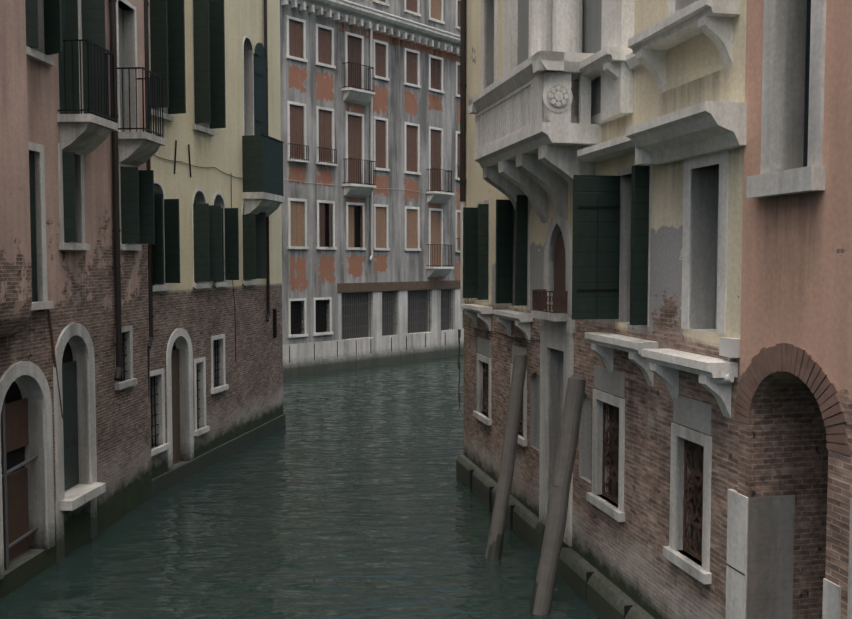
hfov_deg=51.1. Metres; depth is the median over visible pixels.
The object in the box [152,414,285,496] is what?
stone ledge
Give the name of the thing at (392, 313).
grey building grille
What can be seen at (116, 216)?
pink building pipe
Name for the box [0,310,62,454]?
pink building rust
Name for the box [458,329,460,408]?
mooring pole
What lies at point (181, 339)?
window frames
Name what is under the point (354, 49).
grey building shutter
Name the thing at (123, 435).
pink building left wall
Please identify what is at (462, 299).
building pipe
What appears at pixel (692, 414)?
stone panel
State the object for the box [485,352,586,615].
wood mooring poles
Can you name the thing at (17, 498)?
door
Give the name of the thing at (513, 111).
balcony
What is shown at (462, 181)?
building pipe
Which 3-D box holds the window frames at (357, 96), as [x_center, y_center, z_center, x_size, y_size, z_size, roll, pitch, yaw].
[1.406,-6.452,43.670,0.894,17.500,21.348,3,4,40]
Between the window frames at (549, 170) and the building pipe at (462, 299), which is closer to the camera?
the window frames at (549, 170)
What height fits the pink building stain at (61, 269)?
13.580 m
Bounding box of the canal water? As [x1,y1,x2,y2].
[0,354,600,618]
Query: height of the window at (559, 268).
1.190 m
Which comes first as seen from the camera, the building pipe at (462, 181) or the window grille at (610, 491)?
the window grille at (610, 491)
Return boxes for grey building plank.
[337,280,459,292]
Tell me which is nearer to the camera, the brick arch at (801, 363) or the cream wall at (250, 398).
the brick arch at (801, 363)
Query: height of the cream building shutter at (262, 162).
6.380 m
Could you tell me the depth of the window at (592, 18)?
12.09 m
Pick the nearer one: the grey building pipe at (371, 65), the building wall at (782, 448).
the building wall at (782, 448)
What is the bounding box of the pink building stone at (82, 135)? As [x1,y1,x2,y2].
[0,0,165,579]
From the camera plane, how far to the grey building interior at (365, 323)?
40.90 m
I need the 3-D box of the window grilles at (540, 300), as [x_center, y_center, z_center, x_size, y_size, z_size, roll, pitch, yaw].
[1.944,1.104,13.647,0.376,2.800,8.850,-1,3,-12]
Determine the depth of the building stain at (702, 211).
9.17 m
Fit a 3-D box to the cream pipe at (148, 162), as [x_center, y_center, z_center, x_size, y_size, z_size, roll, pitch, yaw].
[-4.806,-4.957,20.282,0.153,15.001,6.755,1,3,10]
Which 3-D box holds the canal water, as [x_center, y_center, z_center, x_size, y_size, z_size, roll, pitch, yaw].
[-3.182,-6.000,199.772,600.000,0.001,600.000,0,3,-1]
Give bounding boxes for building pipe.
[108,0,122,380]
[287,0,459,260]
[459,0,465,201]
[460,202,464,310]
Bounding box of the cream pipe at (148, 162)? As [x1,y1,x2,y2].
[144,0,269,396]
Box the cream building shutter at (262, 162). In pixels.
[150,0,283,283]
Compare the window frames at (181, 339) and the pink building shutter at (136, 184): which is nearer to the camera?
the pink building shutter at (136, 184)
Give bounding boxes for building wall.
[280,0,459,344]
[464,0,746,618]
[737,0,851,618]
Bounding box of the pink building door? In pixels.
[62,361,78,489]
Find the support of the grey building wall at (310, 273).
on the canal water
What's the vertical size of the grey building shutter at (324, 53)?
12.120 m
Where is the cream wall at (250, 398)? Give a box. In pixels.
[148,0,282,478]
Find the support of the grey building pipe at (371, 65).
attached to the grey building wall at (310, 273)
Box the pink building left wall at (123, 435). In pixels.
[0,0,151,599]
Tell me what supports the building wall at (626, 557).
on the canal water
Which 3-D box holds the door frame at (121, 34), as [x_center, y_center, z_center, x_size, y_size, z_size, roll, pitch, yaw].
[-5.657,-4.369,16.282,0.001,2.350,0.730,0,3,5]
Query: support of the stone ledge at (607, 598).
on the canal water
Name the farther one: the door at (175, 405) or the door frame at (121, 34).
the door at (175, 405)
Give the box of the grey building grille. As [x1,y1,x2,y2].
[341,289,463,339]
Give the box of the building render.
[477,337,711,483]
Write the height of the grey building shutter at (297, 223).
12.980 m
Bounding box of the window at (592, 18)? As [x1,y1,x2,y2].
[517,0,718,328]
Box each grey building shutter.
[289,0,459,191]
[290,0,459,266]
[319,35,360,246]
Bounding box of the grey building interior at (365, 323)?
[341,289,463,338]
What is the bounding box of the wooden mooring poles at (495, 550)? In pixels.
[487,532,543,613]
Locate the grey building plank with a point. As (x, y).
(377, 286)
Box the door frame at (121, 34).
[118,7,125,131]
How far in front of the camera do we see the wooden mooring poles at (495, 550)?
13.90 m
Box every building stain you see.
[2,73,85,366]
[295,13,456,304]
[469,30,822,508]
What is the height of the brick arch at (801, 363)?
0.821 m
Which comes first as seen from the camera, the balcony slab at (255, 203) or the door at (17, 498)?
the door at (17, 498)
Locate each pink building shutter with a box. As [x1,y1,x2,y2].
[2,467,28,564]
[25,0,154,301]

